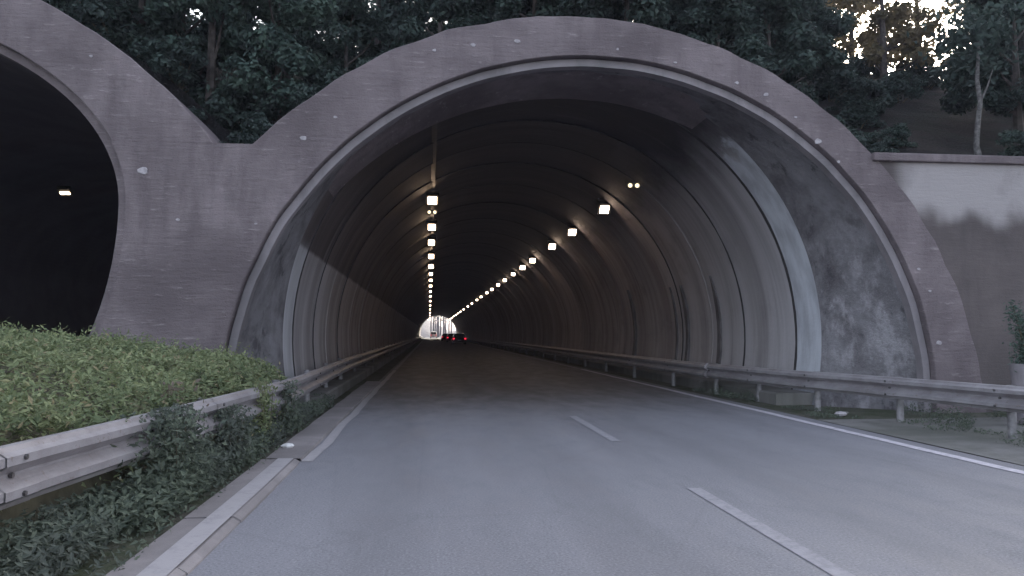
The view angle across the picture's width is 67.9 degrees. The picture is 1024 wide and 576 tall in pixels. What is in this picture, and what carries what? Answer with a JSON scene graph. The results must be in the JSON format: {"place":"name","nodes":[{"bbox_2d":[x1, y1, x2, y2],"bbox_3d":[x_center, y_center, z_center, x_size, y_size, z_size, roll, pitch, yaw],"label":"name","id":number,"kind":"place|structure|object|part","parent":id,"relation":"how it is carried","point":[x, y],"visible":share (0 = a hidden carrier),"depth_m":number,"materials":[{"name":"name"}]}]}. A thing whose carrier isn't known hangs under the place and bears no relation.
{"place":"outdoors","nodes":[
{"label":"outdoors","id":0,"kind":"place"},
{"bbox_2d":[420,320,455,336],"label":"slope","id":1,"kind":"structure","parent":0,"point":[425,330],"depth_m":310.49,"materials":[{"name":"white"}]},
{"bbox_2d":[114,45,1019,155],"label":"hillside","id":2,"kind":"structure","parent":0,"point":[933,128],"depth_m":21.15,"materials":[{"name":"green plant"}]},
{"bbox_2d":[42,0,119,28],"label":"broadleaf tree","id":3,"kind":"object","parent":2,"relation":"on","point":[58,4],"visible":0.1,"depth_m":15.49,"materials":[{"name":"green plant"}]},
{"bbox_2d":[67,0,169,58],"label":"bush","id":4,"kind":"object","parent":2,"relation":"on","point":[99,12],"visible":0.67,"depth_m":15.13,"materials":[{"name":"green plant"}]},
{"bbox_2d":[65,1,200,34],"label":"broadleaf tree","id":5,"kind":"object","parent":2,"relation":"on","point":[176,21],"visible":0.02,"depth_m":24.02,"materials":[{"name":"green plant"}]},
{"bbox_2d":[85,0,206,62],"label":"broadleaf tree","id":6,"kind":"object","parent":2,"relation":"on","point":[151,13],"visible":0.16,"depth_m":15.49,"materials":[{"name":"green plant"}]},
{"bbox_2d":[127,33,208,98],"bbox_3d":[-6.642,-4.440,15.335,1.594,1.218,1.842,-2,-4,34],"label":"bush","id":7,"kind":"object","parent":2,"relation":"on","point":[180,72],"visible":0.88,"depth_m":14.91,"materials":[{"name":"green plant"}]},
{"bbox_2d":[120,1,263,93],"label":"broadleaf tree","id":8,"kind":"object","parent":2,"relation":"on","point":[205,30],"visible":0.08,"depth_m":18.94,"materials":[{"name":"green plant"}]},
{"bbox_2d":[186,8,229,71],"bbox_3d":[-9.939,-10.393,25.709,4.668,7.606,4.376,-3,-4,37],"label":"broadleaf tree","id":9,"kind":"object","parent":2,"relation":"on","point":[196,31],"visible":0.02,"depth_m":23.70,"materials":[{"name":"green plant"}]},
{"bbox_2d":[141,0,291,110],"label":"broadleaf tree","id":10,"kind":"object","parent":2,"relation":"on","point":[260,41],"visible":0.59,"depth_m":15.50,"materials":[{"name":"green plant"}]},
{"bbox_2d":[188,85,283,131],"bbox_3d":[-5.865,-3.520,15.890,2.072,1.370,1.794,2,-4,-28],"label":"bush","id":11,"kind":"object","parent":2,"relation":"on","point":[225,113],"visible":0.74,"depth_m":15.53,"materials":[{"name":"green plant"}]},
{"bbox_2d":[219,117,273,143],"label":"bush","id":12,"kind":"object","parent":2,"relation":"on","point":[247,135],"visible":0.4,"depth_m":14.13,"materials":[{"name":"green plant"}]},
{"bbox_2d":[216,0,339,123],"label":"broadleaf tree","id":13,"kind":"object","parent":2,"relation":"on","point":[300,61],"visible":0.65,"depth_m":15.97,"materials":[{"name":"green plant"}]},
{"bbox_2d":[247,0,355,103],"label":"broadleaf tree","id":14,"kind":"object","parent":2,"relation":"on","point":[255,11],"visible":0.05,"depth_m":19.88,"materials":[{"name":"green plant"}]},
{"bbox_2d":[290,81,320,104],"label":"bush","id":15,"kind":"object","parent":2,"relation":"on","point":[308,93],"visible":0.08,"depth_m":15.09,"materials":[{"name":"green plant"}]},
{"bbox_2d":[257,0,375,54],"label":"broadleaf tree","id":16,"kind":"object","parent":2,"relation":"on","point":[358,49],"depth_m":24.37,"materials":[{"name":"green plant"}]},
{"bbox_2d":[293,0,392,91],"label":"broadleaf tree","id":17,"kind":"object","parent":2,"relation":"on","point":[366,28],"visible":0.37,"depth_m":16.78,"materials":[{"name":"green plant"}]},
{"bbox_2d":[307,0,429,79],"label":"broadleaf tree","id":18,"kind":"object","parent":2,"relation":"on","point":[391,13],"visible":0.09,"depth_m":19.39,"materials":[{"name":"green plant"}]},
{"bbox_2d":[370,0,445,48],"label":"broadleaf tree","id":19,"kind":"object","parent":2,"relation":"on","point":[436,22],"visible":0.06,"depth_m":26.11,"materials":[{"name":"green plant"}]},
{"bbox_2d":[383,0,490,46],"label":"broadleaf tree","id":20,"kind":"object","parent":2,"relation":"on","point":[413,16],"visible":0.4,"depth_m":17.02,"materials":[{"name":"green plant"}]},
{"bbox_2d":[418,0,490,37],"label":"broadleaf tree","id":21,"kind":"object","parent":2,"relation":"on","point":[433,29],"visible":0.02,"depth_m":20.55,"materials":[{"name":"green plant"}]},
{"bbox_2d":[464,0,613,25],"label":"broadleaf tree","id":22,"kind":"object","parent":2,"relation":"on","point":[498,10],"visible":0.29,"depth_m":17.39,"materials":[{"name":"green plant"}]},
{"bbox_2d":[518,0,635,20],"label":"broadleaf tree","id":23,"kind":"object","parent":2,"relation":"on","point":[524,9],"visible":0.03,"depth_m":18.85,"materials":[{"name":"green plant"}]},
{"bbox_2d":[527,0,706,34],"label":"broadleaf tree","id":24,"kind":"object","parent":2,"relation":"on","point":[653,13],"visible":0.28,"depth_m":17.35,"materials":[{"name":"green plant"}]},
{"bbox_2d":[588,0,707,36],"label":"broadleaf tree","id":25,"kind":"object","parent":2,"relation":"on","point":[675,19],"depth_m":19.79,"materials":[{"name":"green plant"}]},
{"bbox_2d":[670,0,775,68],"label":"broadleaf tree","id":26,"kind":"object","parent":2,"relation":"on","point":[713,20],"visible":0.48,"depth_m":17.20,"materials":[{"name":"green plant"}]},
{"bbox_2d":[673,0,846,85],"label":"broadleaf tree","id":27,"kind":"object","parent":2,"relation":"on","point":[833,58],"visible":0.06,"depth_m":21.22,"materials":[{"name":"green plant"}]},
{"bbox_2d":[716,0,837,104],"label":"broadleaf tree","id":28,"kind":"object","parent":2,"relation":"on","point":[803,48],"visible":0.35,"depth_m":18.07,"materials":[{"name":"green plant"}]},
{"bbox_2d":[764,0,827,47],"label":"broadleaf tree","id":29,"kind":"object","parent":2,"relation":"on","point":[824,1],"visible":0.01,"depth_m":26.76,"materials":[{"name":"green plant"}]},
{"bbox_2d":[764,0,857,90],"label":"broadleaf tree","id":30,"kind":"object","parent":2,"relation":"on","point":[829,20],"visible":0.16,"depth_m":22.43,"materials":[{"name":"green plant"}]},
{"bbox_2d":[824,3,840,43],"bbox_3d":[13.031,-12.389,34.167,4.100,6.716,3.842,1,-4,-22],"label":"broadleaf tree","id":31,"kind":"object","parent":2,"relation":"on","point":[838,40],"visible":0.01,"depth_m":32.98,"materials":[{"name":"gold plant"}]},
{"bbox_2d":[807,68,866,101],"bbox_3d":[10.934,-6.714,25.785,1.794,1.370,2.072,1,-4,-18],"label":"bush","id":32,"kind":"object","parent":2,"relation":"on","point":[827,90],"visible":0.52,"depth_m":25.47,"materials":[{"name":"green plant"}]},
{"bbox_2d":[814,53,868,82],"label":"bush","id":33,"kind":"object","parent":2,"relation":"on","point":[858,67],"visible":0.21,"depth_m":30.65,"materials":[{"name":"green plant"}]},
{"bbox_2d":[826,0,872,66],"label":"broadleaf tree","id":34,"kind":"object","parent":2,"relation":"on","point":[849,42],"visible":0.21,"depth_m":36.12,"materials":[{"name":"gold plant"}]},
{"bbox_2d":[832,115,870,145],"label":"bush","id":35,"kind":"object","parent":2,"relation":"on","point":[862,139],"visible":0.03,"depth_m":15.96,"materials":[{"name":"green plant"}]},
{"bbox_2d":[824,76,897,109],"bbox_3d":[10.685,-5.710,23.171,1.594,1.218,1.842,1,-4,-16],"label":"bush","id":36,"kind":"object","parent":2,"relation":"on","point":[857,87],"visible":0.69,"depth_m":22.75,"materials":[{"name":"green plant"}]},
{"bbox_2d":[838,96,889,128],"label":"bush","id":37,"kind":"object","parent":2,"relation":"on","point":[855,113],"visible":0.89,"depth_m":20.65,"materials":[{"name":"green plant"}]},
{"bbox_2d":[855,58,891,81],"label":"bush","id":38,"kind":"object","parent":2,"relation":"on","point":[868,71],"visible":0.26,"depth_m":32.29,"materials":[{"name":"green plant"}]},
{"bbox_2d":[855,131,899,153],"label":"bush","id":39,"kind":"object","parent":2,"relation":"on","point":[873,147],"visible":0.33,"depth_m":16.60,"materials":[{"name":"green plant"}]},
{"bbox_2d":[827,0,947,79],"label":"broadleaf tree","id":40,"kind":"object","parent":2,"relation":"on","point":[881,18],"visible":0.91,"depth_m":31.34,"materials":[{"name":"green plant"}]},
{"bbox_2d":[873,123,917,147],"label":"bush","id":41,"kind":"object","parent":2,"relation":"on","point":[899,131],"visible":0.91,"depth_m":17.43,"materials":[{"name":"green plant"}]},
{"bbox_2d":[877,71,927,102],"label":"bush","id":42,"kind":"object","parent":2,"relation":"on","point":[896,83],"visible":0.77,"depth_m":26.37,"materials":[{"name":"green plant"}]},
{"bbox_2d":[858,0,966,74],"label":"broadleaf tree","id":43,"kind":"object","parent":2,"relation":"on","point":[920,11],"visible":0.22,"depth_m":33.01,"materials":[{"name":"gold plant"}]},
{"bbox_2d":[893,60,947,89],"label":"bush","id":44,"kind":"object","parent":2,"relation":"on","point":[931,82],"visible":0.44,"depth_m":32.00,"materials":[{"name":"green plant"}]},
{"bbox_2d":[944,0,974,23],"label":"broadleaf tree","id":45,"kind":"object","parent":2,"relation":"on","point":[957,8],"depth_m":29.92,"materials":[{"name":"green plant"}]},
{"bbox_2d":[906,0,1023,154],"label":"young tree","id":46,"kind":"object","parent":2,"relation":"on","point":[978,32],"visible":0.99,"depth_m":16.79,"materials":[{"name":"green plant"}]},
{"bbox_2d":[934,3,1023,116],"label":"broadleaf tree","id":47,"kind":"object","parent":2,"relation":"on","point":[960,94],"visible":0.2,"depth_m":21.13,"materials":[{"name":"green plant"}]},
{"bbox_2d":[947,0,1023,131],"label":"broadleaf tree","id":48,"kind":"object","parent":2,"relation":"on","point":[998,102],"visible":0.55,"depth_m":18.65,"materials":[{"name":"green plant"}]},
{"bbox_2d":[995,129,1023,155],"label":"bush","id":49,"kind":"object","parent":2,"relation":"on","point":[1016,136],"visible":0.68,"depth_m":16.51,"materials":[{"name":"green plant"}]},
{"bbox_2d":[190,0,970,330],"label":"sky","id":50,"kind":"structure","parent":0,"point":[929,3],"materials":[{"name":"white"}]},
{"bbox_2d":[186,337,1023,575],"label":"road","id":51,"kind":"structure","parent":0,"point":[437,457],"depth_m":6.85,"materials":[{"name":"grey asphalt"}]},
{"bbox_2d":[267,381,380,461],"bbox_3d":[-3.281,2.328,15.274,0.413,0.062,13.800,0,-3,-6],"label":"gutter","id":52,"kind":"object","parent":51,"relation":"on","point":[311,437],"visible":0.81,"depth_m":11.30,"materials":[{"name":"concrete"}]},
{"bbox_2d":[281,443,293,447],"bbox_3d":[-2.723,1.913,9.213,0.154,0.065,0.125,2,-4,-27],"label":"crumpled paper","id":53,"kind":"object","parent":52,"relation":"on","point":[288,445],"visible":1,"depth_m":9.17,"materials":[{"name":"white paper"}]},
{"bbox_2d":[302,370,395,460],"bbox_3d":[-3.400,2.556,18.986,0.175,0.001,21.280,0,-3,-6],"label":"road marking","id":54,"kind":"object","parent":51,"relation":"on","point":[326,443],"visible":1,"depth_m":11.59,"materials":[{"name":"paint"}]},
{"bbox_2d":[395,341,422,368],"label":"road marking","id":55,"kind":"object","parent":51,"relation":"on","point":[400,364],"visible":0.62,"depth_m":41.57,"materials":[{"name":"white paint"}]},
{"bbox_2d":[430,331,436,337],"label":"van","id":56,"kind":"object","parent":51,"relation":"on","point":[433,333],"visible":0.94,"depth_m":228.87,"materials":[{"name":"white paint"}]},
{"bbox_2d":[441,333,447,340],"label":"car","id":57,"kind":"object","parent":51,"relation":"on","point":[444,336],"visible":0.53,"depth_m":147.39,"materials":[{"name":"paint"}]},
{"bbox_2d":[446,333,453,341],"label":"car","id":58,"kind":"object","parent":51,"relation":"on","point":[449,336],"visible":0.51,"depth_m":125.22,"materials":[{"name":"black paint"}]},
{"bbox_2d":[452,333,465,343],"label":"car","id":59,"kind":"object","parent":51,"relation":"on","point":[458,337],"visible":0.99,"depth_m":98.60,"materials":[{"name":"paint"}]},
{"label":"rear window","id":60,"kind":"part","parent":59,"relation":"part of","materials":[{"name":"black glass"}]},
{"bbox_2d":[569,416,619,440],"bbox_3d":[1.204,2.109,11.542,0.130,0.001,3.100,0,-3,-6],"label":"road marking","id":61,"kind":"object","parent":51,"relation":"on","point":[597,430],"visible":1,"depth_m":11.23,"materials":[{"name":"white paint"}]},
{"bbox_2d":[688,488,854,575],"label":"road marking","id":62,"kind":"object","parent":51,"relation":"on","point":[826,565],"visible":1,"depth_m":5.31,"materials":[{"name":"white paint"}]},
{"bbox_2d":[581,369,1023,473],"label":"road marking","id":63,"kind":"object","parent":51,"relation":"on","point":[937,452],"visible":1,"depth_m":10.67,"materials":[{"name":"white paint"}]},
{"bbox_2d":[279,337,1023,465],"bbox_3d":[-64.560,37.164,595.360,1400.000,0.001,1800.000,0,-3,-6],"label":"ground","id":64,"kind":"structure","parent":0,"point":[379,374],"depth_m":14.84,"materials":[{"name":"concrete"}]},
{"bbox_2d":[0,56,118,348],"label":"tunnel lining","id":65,"kind":"object","parent":64,"relation":"on","point":[56,253],"visible":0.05,"depth_m":26.40,"materials":[{"name":"grey concrete"}]},
{"bbox_2d":[56,186,74,196],"bbox_3d":[-13.276,-2.881,22.605,0.360,0.283,0.366,0,-3,-6],"label":"tunnel lamp","id":66,"kind":"object","parent":65,"relation":"attached to","point":[66,191],"visible":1,"depth_m":22.52,"materials":[{"name":"white glass"}]},
{"bbox_2d":[0,0,220,345],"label":"tunnel portal","id":67,"kind":"object","parent":64,"relation":"on","point":[108,89],"visible":0.8,"depth_m":12.58,"materials":[{"name":"concrete"}]},
{"bbox_2d":[0,425,308,575],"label":"median verge","id":68,"kind":"structure","parent":64,"relation":"on","point":[113,564],"depth_m":5.21,"materials":[{"name":"grey concrete"}]},
{"bbox_2d":[0,317,289,543],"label":"hedge","id":69,"kind":"object","parent":68,"relation":"on","point":[51,383],"visible":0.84,"depth_m":6.91,"materials":[{"name":"green plant"}]},
{"bbox_2d":[106,403,229,529],"bbox_3d":[-2.832,1.383,6.290,0.863,0.837,2.183,0,-3,-6],"label":"bramble","id":70,"kind":"object","parent":68,"relation":"on","point":[180,444],"visible":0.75,"depth_m":6.09,"materials":[{"name":"green plant"}]},
{"bbox_2d":[0,393,335,575],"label":"weeds","id":71,"kind":"object","parent":68,"relation":"on","point":[96,516],"visible":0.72,"depth_m":5.17,"materials":[{"name":"green plant"}]},
{"bbox_2d":[146,379,208,465],"bbox_3d":[-3.107,1.343,6.904,0.486,0.992,1.452,0,-3,-6],"label":"bramble","id":72,"kind":"object","parent":68,"relation":"on","point":[177,389],"visible":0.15,"depth_m":7.08,"materials":[{"name":"green plant"}]},
{"bbox_2d":[198,403,267,478],"bbox_3d":[-2.878,1.536,7.677,0.636,0.700,1.909,0,-3,-6],"label":"bramble","id":73,"kind":"object","parent":68,"relation":"on","point":[233,426],"visible":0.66,"depth_m":7.65,"materials":[{"name":"green plant"}]},
{"bbox_2d":[241,380,282,453],"bbox_3d":[-3.027,1.538,9.166,0.428,0.872,1.214,0,-3,-6],"label":"bramble","id":74,"kind":"object","parent":68,"relation":"on","point":[264,399],"visible":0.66,"depth_m":9.12,"materials":[{"name":"green plant"}]},
{"bbox_2d":[271,379,304,436],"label":"bramble","id":75,"kind":"object","parent":68,"relation":"on","point":[288,410],"visible":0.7,"depth_m":10.47,"materials":[{"name":"green plant"}]},
{"bbox_2d":[97,140,251,342],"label":"pier wall","id":76,"kind":"structure","parent":64,"relation":"on","point":[181,181],"depth_m":12.54,"materials":[{"name":"concrete"}]},
{"bbox_2d":[106,459,299,575],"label":"kerb","id":77,"kind":"structure","parent":64,"relation":"on","point":[166,541],"depth_m":5.47,"materials":[{"name":"concrete"}]},
{"bbox_2d":[136,458,292,575],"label":"road marking","id":78,"kind":"object","parent":77,"relation":"on","point":[168,561],"visible":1,"depth_m":5.39,"materials":[{"name":"paint"}]},
{"bbox_2d":[0,336,421,509],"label":"guardrail","id":79,"kind":"object","parent":64,"relation":"on","point":[33,468],"visible":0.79,"depth_m":5.29,"materials":[{"name":"metal"}]},
{"bbox_2d":[293,338,422,407],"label":"walkway","id":80,"kind":"structure","parent":64,"relation":"on","point":[337,387],"depth_m":21.30,"materials":[{"name":"concrete"}]},
{"bbox_2d":[434,316,438,336],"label":"bare tree","id":81,"kind":"object","parent":64,"relation":"on","point":[436,325],"visible":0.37,"depth_m":278.19,"materials":[{"name":"grey plant"}]},
{"bbox_2d":[283,99,821,404],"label":"tunnel lining","id":82,"kind":"object","parent":64,"relation":"on","point":[692,248],"visible":0.89,"depth_m":22.26,"materials":[{"name":"grey concrete"}]},
{"bbox_2d":[427,250,434,258],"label":"tunnel lamp","id":83,"kind":"object","parent":82,"relation":"attached to","point":[430,255],"visible":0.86,"depth_m":42.24,"materials":[{"name":"white glass"}]},
{"bbox_2d":[428,262,433,268],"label":"tunnel lamp","id":84,"kind":"object","parent":82,"relation":"attached to","point":[430,265],"visible":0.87,"depth_m":48.60,"materials":[{"name":"white glass"}]},
{"bbox_2d":[427,235,435,245],"bbox_3d":[-3.802,-2.244,35.887,0.420,0.502,0.387,0,-3,-6],"label":"tunnel lamp","id":85,"kind":"object","parent":82,"relation":"attached to","point":[431,241],"visible":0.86,"depth_m":35.80,"materials":[{"name":"white glass"}]},
{"bbox_2d":[427,221,436,230],"bbox_3d":[-3.243,-2.553,30.726,0.420,0.502,0.387,0,-3,-6],"label":"tunnel lamp","id":86,"kind":"object","parent":82,"relation":"attached to","point":[431,225],"visible":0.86,"depth_m":30.62,"materials":[{"name":"white glass"}]},
{"bbox_2d":[427,210,436,213],"bbox_3d":[-2.890,-2.748,27.471,0.360,0.143,0.181,0,-3,-6],"label":"twin spotlight","id":87,"kind":"object","parent":82,"relation":"attached to","point":[431,211],"visible":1,"depth_m":27.42,"materials":[{"name":"white glass"}]},
{"bbox_2d":[426,190,438,205],"bbox_3d":[-2.575,-2.922,24.573,0.420,0.502,0.387,0,-3,-6],"label":"tunnel lamp","id":88,"kind":"object","parent":82,"relation":"attached to","point":[432,198],"visible":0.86,"depth_m":24.49,"materials":[{"name":"white glass"}]},
{"bbox_2d":[430,124,436,307],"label":"cable tray","id":89,"kind":"object","parent":82,"relation":"hanging from","point":[434,141],"visible":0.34,"depth_m":21.08,"materials":[{"name":"grey metal"}]},
{"bbox_2d":[519,263,525,269],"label":"tunnel lamp","id":90,"kind":"object","parent":82,"relation":"attached to","point":[522,266],"visible":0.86,"depth_m":46.40,"materials":[{"name":"white glass"}]},
{"bbox_2d":[528,254,535,262],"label":"tunnel lamp","id":91,"kind":"object","parent":82,"relation":"attached to","point":[531,259],"visible":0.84,"depth_m":41.93,"materials":[{"name":"white glass"}]},
{"bbox_2d":[547,239,556,249],"bbox_3d":[1.855,-2.020,35.278,0.420,0.502,0.387,0,-3,-6],"label":"tunnel lamp","id":92,"kind":"object","parent":82,"relation":"attached to","point":[551,245],"visible":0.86,"depth_m":35.19,"materials":[{"name":"white glass"}]},
{"bbox_2d":[566,223,577,235],"bbox_3d":[2.393,-2.317,30.316,0.420,0.502,0.387,0,-3,-6],"label":"tunnel lamp","id":93,"kind":"object","parent":82,"relation":"attached to","point":[571,230],"visible":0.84,"depth_m":30.21,"materials":[{"name":"white glass"}]},
{"bbox_2d":[596,199,610,214],"bbox_3d":[2.995,-2.651,24.758,0.420,0.502,0.387,0,-3,-6],"label":"tunnel lamp","id":94,"kind":"object","parent":82,"relation":"attached to","point":[603,208],"visible":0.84,"depth_m":24.68,"materials":[{"name":"white glass"}]},
{"bbox_2d":[626,182,639,188],"bbox_3d":[3.381,-2.864,21.205,0.360,0.143,0.181,0,-3,-6],"label":"twin spotlight","id":95,"kind":"object","parent":82,"relation":"attached to","point":[632,185],"visible":1,"depth_m":21.16,"materials":[{"name":"white glass"}]},
{"bbox_2d":[139,16,985,412],"bbox_3d":[1.042,-1.201,14.533,15.105,7.121,2.522,0,-3,-6],"label":"tunnel portal","id":96,"kind":"object","parent":64,"relation":"on","point":[889,298],"visible":0.91,"depth_m":13.83,"materials":[{"name":"concrete"}]},
{"bbox_2d":[466,340,813,404],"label":"walkway","id":97,"kind":"structure","parent":64,"relation":"on","point":[775,395],"depth_m":19.86,"materials":[{"name":"concrete"}]},
{"bbox_2d":[821,417,1023,464],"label":"verge","id":98,"kind":"structure","parent":64,"relation":"on","point":[990,445],"depth_m":10.69,"materials":[{"name":"concrete"}]},
{"bbox_2d":[466,338,1023,438],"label":"guardrail","id":99,"kind":"object","parent":98,"relation":"on","point":[1009,399],"visible":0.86,"depth_m":13.41,"materials":[{"name":"metal"}]},
{"bbox_2d":[835,411,846,415],"bbox_3d":[5.698,2.183,13.198,0.235,0.090,0.188,0,-3,-6],"label":"stone","id":100,"kind":"object","parent":98,"relation":"on","point":[841,413],"visible":0.9,"depth_m":13.12,"materials":[{"name":"white stone"}]},
{"bbox_2d":[693,386,1023,446],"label":"verge weeds","id":101,"kind":"object","parent":98,"relation":"on","point":[940,418],"visible":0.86,"depth_m":12.58,"materials":[{"name":"green plant"}]},
{"bbox_2d":[1009,363,1023,424],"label":"planter","id":102,"kind":"object","parent":98,"relation":"on","point":[1017,378],"visible":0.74,"depth_m":11.81,"materials":[{"name":"concrete"}]},
{"bbox_2d":[1001,300,1023,371],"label":"shrub","id":103,"kind":"object","parent":102,"relation":"in","point":[1017,318],"visible":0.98,"depth_m":11.89,"materials":[{"name":"green plant"}]},
{"bbox_2d":[872,152,1023,411],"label":"retaining wall","id":104,"kind":"structure","parent":64,"relation":"on","point":[970,209],"depth_m":14.07,"materials":[{"name":"concrete"}]}
]}

